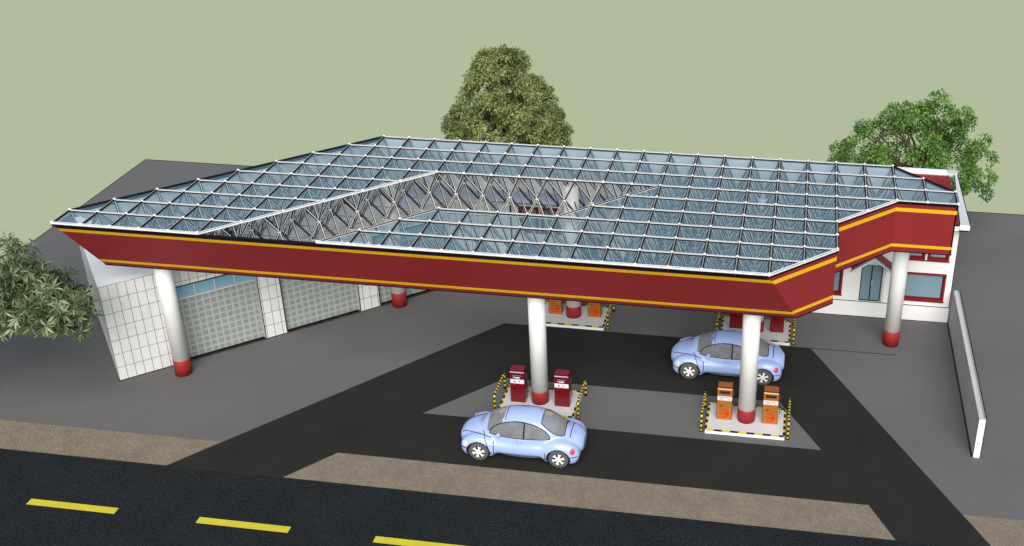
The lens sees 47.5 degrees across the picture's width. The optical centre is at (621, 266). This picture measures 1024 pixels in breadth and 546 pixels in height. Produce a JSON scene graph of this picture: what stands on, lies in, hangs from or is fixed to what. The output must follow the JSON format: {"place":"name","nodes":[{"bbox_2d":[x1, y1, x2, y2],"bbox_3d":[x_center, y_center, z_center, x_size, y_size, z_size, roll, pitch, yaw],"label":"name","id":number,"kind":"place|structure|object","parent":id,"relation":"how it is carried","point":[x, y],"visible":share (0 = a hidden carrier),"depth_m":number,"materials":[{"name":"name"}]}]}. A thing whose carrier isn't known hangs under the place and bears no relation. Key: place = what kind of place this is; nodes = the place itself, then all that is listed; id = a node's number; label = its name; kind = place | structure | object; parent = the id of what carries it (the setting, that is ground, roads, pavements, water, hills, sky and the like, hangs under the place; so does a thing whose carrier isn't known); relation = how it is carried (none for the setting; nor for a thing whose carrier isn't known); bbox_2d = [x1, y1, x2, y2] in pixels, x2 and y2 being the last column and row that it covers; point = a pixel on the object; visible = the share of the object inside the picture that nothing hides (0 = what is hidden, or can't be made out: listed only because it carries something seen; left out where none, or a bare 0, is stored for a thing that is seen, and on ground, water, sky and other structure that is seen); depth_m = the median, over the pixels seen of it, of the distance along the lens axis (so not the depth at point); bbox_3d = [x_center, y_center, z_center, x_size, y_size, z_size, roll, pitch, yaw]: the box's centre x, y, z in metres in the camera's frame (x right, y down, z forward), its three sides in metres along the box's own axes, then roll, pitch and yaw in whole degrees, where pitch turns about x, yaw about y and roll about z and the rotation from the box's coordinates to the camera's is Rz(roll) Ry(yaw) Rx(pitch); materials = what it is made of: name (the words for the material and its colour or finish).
{"place":"outdoors","nodes":[
{"label":"outdoors","id":0,"kind":"place"},
{"bbox_2d":[0,420,219,464],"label":"pavement","id":1,"kind":"structure","parent":0,"point":[98,443],"depth_m":37.51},
{"bbox_2d":[0,448,944,545],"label":"road","id":2,"kind":"structure","parent":0,"point":[159,505],"depth_m":34.27,"materials":[{"name":"black asphalt"}]},
{"bbox_2d":[27,499,462,545],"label":"road marking","id":3,"kind":"object","parent":2,"relation":"on","point":[229,523],"visible":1,"depth_m":34.02,"materials":[{"name":"yellow paint"}]},
{"bbox_2d":[0,160,1023,545],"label":"ground","id":4,"kind":"structure","parent":0,"point":[906,394],"depth_m":41.74,"materials":[{"name":"concrete"}]},
{"bbox_2d":[0,231,103,342],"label":"broadleaf tree","id":5,"kind":"object","parent":4,"relation":"on","point":[33,300],"visible":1,"depth_m":35.77,"materials":[{"name":"green plant"}]},
{"bbox_2d":[3,160,143,262],"bbox_3d":[-28.231,5.982,37.118,0.028,0.062,49.900,4,28,8],"label":"ground edge","id":6,"kind":"object","parent":4,"relation":"attached to","point":[82,205],"visible":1,"depth_m":54.47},
{"bbox_2d":[75,184,496,380],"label":"garage building","id":7,"kind":"structure","parent":4,"relation":"on","point":[222,312],"depth_m":42.34,"materials":[{"name":"tile"}]},
{"bbox_2d":[176,275,254,299],"bbox_3d":[-14.593,0.615,41.382,2.840,0.505,0.080,-17,32,-29],"label":"transom window","id":8,"kind":"structure","parent":7,"relation":"in","point":[226,281],"depth_m":41.31,"materials":[{"name":"blue glass"}]},
{"bbox_2d":[178,280,263,356],"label":"shutter door","id":9,"kind":"structure","parent":7,"relation":"in","point":[222,318],"depth_m":42.10,"materials":[{"name":"white metal"}]},
{"bbox_2d":[280,279,358,328],"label":"shutter door","id":10,"kind":"structure","parent":7,"relation":"in","point":[305,302],"depth_m":43.94,"materials":[{"name":"white metal"}]},
{"bbox_2d":[374,224,441,244],"bbox_3d":[-8.318,-1.279,44.986,2.840,0.505,0.080,-17,32,-29],"label":"transom window","id":11,"kind":"structure","parent":7,"relation":"in","point":[416,230],"depth_m":45.07,"materials":[{"name":"blue glass"}]},
{"bbox_2d":[379,233,442,302],"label":"shutter door","id":12,"kind":"structure","parent":7,"relation":"in","point":[385,292],"depth_m":45.64,"materials":[{"name":"white metal"}]},
{"bbox_2d":[50,135,959,423],"bbox_3d":[-3.350,0.392,40.642,29.122,6.546,9.160,4,28,8],"label":"station canopy","id":13,"kind":"object","parent":4,"relation":"on","point":[896,211],"visible":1,"depth_m":38.62,"materials":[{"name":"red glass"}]},
{"bbox_2d":[440,44,574,146],"bbox_3d":[-5.307,-6.505,52.808,6.376,7.514,6.746,4,28,8],"label":"round tree","id":14,"kind":"object","parent":4,"relation":"on","point":[511,116],"visible":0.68,"depth_m":51.20,"materials":[{"name":"green plant"}]},
{"bbox_2d":[545,302,610,330],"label":"pump island","id":15,"kind":"structure","parent":4,"relation":"on","point":[583,321],"depth_m":44.19,"materials":[{"name":"white paint"}]},
{"bbox_2d":[549,299,564,314],"bbox_3d":[-2.504,1.184,44.472,0.577,1.275,0.362,4,28,8],"label":"fuel pump","id":16,"kind":"object","parent":15,"relation":"on","point":[556,306],"visible":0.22,"depth_m":44.49,"materials":[{"name":"orange metal"}]},
{"bbox_2d":[588,302,603,317],"bbox_3d":[-0.993,1.294,44.258,0.577,1.275,0.362,4,28,8],"label":"fuel pump","id":17,"kind":"object","parent":15,"relation":"on","point":[594,309],"visible":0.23,"depth_m":44.28,"materials":[{"name":"orange metal"}]},
{"bbox_2d":[167,323,990,545],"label":"drive","id":18,"kind":"structure","parent":4,"relation":"on","point":[861,456],"depth_m":37.67,"materials":[{"name":"asphalt"}]},
{"bbox_2d":[461,405,586,467],"bbox_3d":[-3.139,5.194,36.861,3.999,1.530,1.760,4,28,8],"label":"parked car","id":19,"kind":"object","parent":18,"relation":"on","point":[530,431],"visible":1,"depth_m":36.41,"materials":[{"name":"blue paint"}]},
{"bbox_2d":[671,330,784,384],"bbox_3d":[3.769,3.018,41.000,3.999,1.530,1.760,4,28,8],"label":"parked car","id":20,"kind":"object","parent":18,"relation":"on","point":[719,353],"visible":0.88,"depth_m":40.56,"materials":[{"name":"blue paint"}]},
{"bbox_2d":[145,159,1019,214],"bbox_3d":[14.780,-2.620,53.448,79.200,0.062,0.038,4,28,8],"label":"ground edge","id":21,"kind":"object","parent":4,"relation":"attached to","point":[244,165],"visible":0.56,"depth_m":58.33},
{"bbox_2d":[606,304,614,329],"bbox_3d":[-0.425,1.733,44.370,0.140,0.680,1.540,4,28,8],"label":"guard rail","id":22,"kind":"object","parent":4,"relation":"on","point":[613,310],"visible":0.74,"depth_m":43.85,"materials":[{"name":"yellow metal"}]},
{"bbox_2d":[424,378,820,449],"bbox_3d":[0.045,4.833,39.183,13.300,0.001,2.530,4,28,8],"label":"forecourt patch","id":23,"kind":"object","parent":4,"relation":"on","point":[642,411],"visible":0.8,"depth_m":39.07,"materials":[{"name":"concrete"}]},
{"bbox_2d":[493,373,506,411],"bbox_3d":[-4.181,4.250,39.572,0.140,0.680,1.540,4,28,8],"label":"guard rail","id":24,"kind":"object","parent":23,"relation":"on","point":[504,387],"visible":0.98,"depth_m":39.33,"materials":[{"name":"yellow metal"}]},
{"bbox_2d":[497,385,581,417],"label":"pump island","id":25,"kind":"structure","parent":23,"relation":"on","point":[570,411],"depth_m":39.19,"materials":[{"name":"white paint"}]},
{"bbox_2d":[509,365,528,402],"bbox_3d":[-3.465,3.966,39.163,0.577,1.275,0.362,4,28,8],"label":"fuel pump","id":26,"kind":"object","parent":25,"relation":"on","point":[518,382],"visible":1,"depth_m":39.00,"materials":[{"name":"red metal"}]},
{"bbox_2d":[554,369,572,406],"bbox_3d":[-1.959,4.089,38.923,0.577,1.275,0.362,4,28,8],"label":"fuel pump","id":27,"kind":"object","parent":25,"relation":"on","point":[562,385],"visible":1,"depth_m":38.76,"materials":[{"name":"red metal"}]},
{"bbox_2d":[576,380,587,419],"bbox_3d":[-1.357,4.456,39.173,0.140,0.680,1.540,4,28,8],"label":"guard rail","id":28,"kind":"object","parent":23,"relation":"on","point":[585,394],"visible":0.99,"depth_m":38.82,"materials":[{"name":"yellow metal"}]},
{"bbox_2d":[699,391,706,431],"bbox_3d":[2.723,4.781,38.544,0.140,0.680,1.540,4,28,8],"label":"guard rail","id":29,"kind":"object","parent":23,"relation":"on","point":[703,406],"visible":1,"depth_m":38.08,"materials":[{"name":"yellow metal"}]},
{"bbox_2d":[704,402,785,439],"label":"pump island","id":30,"kind":"structure","parent":23,"relation":"on","point":[756,428],"depth_m":38.05,"materials":[{"name":"white paint"}]},
{"bbox_2d":[716,381,734,419],"bbox_3d":[3.449,4.436,38.250,0.577,1.275,0.362,4,28,8],"label":"fuel pump","id":31,"kind":"object","parent":30,"relation":"on","point":[725,393],"visible":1,"depth_m":38.07,"materials":[{"name":"orange metal"}]},
{"bbox_2d":[762,386,780,424],"bbox_3d":[4.937,4.553,38.022,0.577,1.275,0.362,4,28,8],"label":"fuel pump","id":32,"kind":"object","parent":30,"relation":"on","point":[771,399],"visible":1,"depth_m":37.84,"materials":[{"name":"orange metal"}]},
{"bbox_2d":[785,399,790,439],"bbox_3d":[5.518,4.984,38.150,0.140,0.680,1.540,4,28,8],"label":"guard rail","id":33,"kind":"object","parent":23,"relation":"on","point":[788,425],"visible":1,"depth_m":37.65,"materials":[{"name":"yellow metal"}]},
{"bbox_2d":[716,312,720,329],"bbox_3d":[3.663,2.030,43.793,0.140,0.680,1.540,4,28,8],"label":"guard rail","id":34,"kind":"object","parent":4,"relation":"on","point":[719,316],"visible":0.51,"depth_m":43.30,"materials":[{"name":"yellow metal"}]},
{"bbox_2d":[721,316,790,345],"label":"pump island","id":35,"kind":"structure","parent":4,"relation":"on","point":[776,338],"depth_m":43.37,"materials":[{"name":"white paint"}]},
{"bbox_2d":[729,313,742,328],"bbox_3d":[4.380,1.685,43.501,0.577,1.275,0.362,4,28,8],"label":"fuel pump","id":36,"kind":"object","parent":35,"relation":"on","point":[736,320],"visible":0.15,"depth_m":43.51,"materials":[{"name":"red metal"}]},
{"bbox_2d":[770,317,785,332],"bbox_3d":[5.872,1.821,43.236,0.577,1.275,0.362,4,28,8],"label":"fuel pump","id":37,"kind":"object","parent":35,"relation":"on","point":[776,324],"visible":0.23,"depth_m":43.24,"materials":[{"name":"red metal"}]},
{"bbox_2d":[791,318,795,344],"bbox_3d":[6.478,2.235,43.396,0.140,0.680,1.540,4,28,8],"label":"guard rail","id":38,"kind":"object","parent":4,"relation":"on","point":[793,324],"visible":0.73,"depth_m":42.85,"materials":[{"name":"yellow metal"}]},
{"bbox_2d":[812,348,891,354],"bbox_3d":[8.521,3.115,42.465,3.080,0.006,0.025,4,28,8],"label":"ground joint","id":39,"kind":"object","parent":4,"relation":"on","point":[851,351],"visible":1,"depth_m":42.47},
{"bbox_2d":[826,88,1000,203],"bbox_3d":[12.363,-4.422,49.592,7.505,6.764,7.492,4,28,8],"label":"spreading tree","id":40,"kind":"object","parent":4,"relation":"on","point":[923,153],"visible":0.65,"depth_m":48.88,"materials":[{"name":"green plant"}]},
{"bbox_2d":[947,323,971,456],"bbox_3d":[11.811,4.112,40.554,0.025,0.006,8.520,4,28,8],"label":"ground joint","id":41,"kind":"object","parent":4,"relation":"on","point":[959,391],"visible":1,"depth_m":40.05,"materials":[{"name":"grey concrete"}]},
{"bbox_2d":[948,290,986,457],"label":"boundary wall","id":42,"kind":"structure","parent":4,"relation":"on","point":[971,396],"depth_m":39.12,"materials":[{"name":"white paint"}]},
{"bbox_2d":[0,0,1023,261],"label":"sky","id":43,"kind":"structure","parent":0,"point":[91,91],"materials":[{"name":"green"}]},
{"bbox_2d":[285,453,894,539],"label":"pavement","id":44,"kind":"structure","parent":0,"point":[841,518],"depth_m":35.18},
{"bbox_2d":[492,167,970,322],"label":"shop house","id":45,"kind":"structure","parent":0,"point":[928,287],"depth_m":44.32,"materials":[{"name":"white paint"}]},
{"bbox_2d":[518,206,539,233],"bbox_3d":[-3.629,-1.853,45.151,0.860,1.110,0.130,4,28,8],"label":"window","id":46,"kind":"structure","parent":45,"relation":"in","point":[535,221],"depth_m":45.16,"materials":[{"name":"blue glass"}]},
{"bbox_2d":[520,244,560,257],"bbox_3d":[-3.207,-0.304,45.887,1.710,1.220,0.130,4,28,8],"label":"window","id":47,"kind":"structure","parent":45,"relation":"in","point":[533,250],"depth_m":45.75,"materials":[{"name":"blue glass"}]},
{"bbox_2d":[540,208,560,234],"bbox_3d":[-2.784,-1.792,45.032,0.850,1.110,0.130,4,28,8],"label":"window","id":48,"kind":"structure","parent":45,"relation":"in","point":[542,224],"depth_m":45.10,"materials":[{"name":"glass"}]},
{"bbox_2d":[580,244,596,259],"bbox_3d":[-1.329,-0.190,45.656,0.800,1.560,0.090,4,28,8],"label":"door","id":49,"kind":"structure","parent":45,"relation":"in","point":[593,252],"depth_m":45.44,"materials":[{"name":"blue paint"}]},
{"bbox_2d":[657,215,669,241],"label":"window","id":50,"kind":"structure","parent":45,"relation":"in","point":[660,215],"depth_m":44.46,"materials":[{"name":"blue glass"}]},
{"bbox_2d":[658,255,696,265],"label":"window","id":51,"kind":"structure","parent":45,"relation":"in","point":[679,255],"depth_m":44.99,"materials":[{"name":"glass"}]},
{"bbox_2d":[680,217,699,244],"bbox_3d":[2.638,-1.397,44.267,0.850,1.110,0.130,4,28,8],"label":"window","id":52,"kind":"structure","parent":45,"relation":"in","point":[683,221],"depth_m":44.35,"materials":[{"name":"glass"}]},
{"bbox_2d":[802,226,823,250],"bbox_3d":[7.218,-1.088,43.623,0.810,1.070,0.105,4,28,8],"label":"window","id":53,"kind":"structure","parent":45,"relation":"in","point":[820,245],"depth_m":43.64,"materials":[{"name":"blue glass"}]},
{"bbox_2d":[833,270,843,295],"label":"window","id":54,"kind":"structure","parent":45,"relation":"in","point":[838,281],"depth_m":44.34,"materials":[{"name":"blue glass"}]},
{"bbox_2d":[858,265,882,301],"bbox_3d":[9.512,0.608,44.108,0.800,1.560,0.132,4,28,8],"label":"door","id":55,"kind":"structure","parent":45,"relation":"in","point":[871,275],"depth_m":44.13,"materials":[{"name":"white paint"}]},
{"bbox_2d":[909,253,925,260],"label":"window","id":56,"kind":"structure","parent":45,"relation":"in","point":[913,256],"depth_m":43.29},
{"bbox_2d":[904,272,946,302],"bbox_3d":[11.410,0.760,43.825,1.710,1.220,0.130,4,28,8],"label":"window","id":57,"kind":"structure","parent":45,"relation":"in","point":[920,287],"depth_m":43.87,"materials":[{"name":"blue glass"}]},
{"bbox_2d":[926,254,949,262],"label":"window","id":58,"kind":"structure","parent":45,"relation":"in","point":[931,257],"depth_m":43.18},
{"bbox_2d":[963,515,1023,545],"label":"pavement","id":59,"kind":"structure","parent":0,"point":[999,532],"depth_m":33.75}
]}

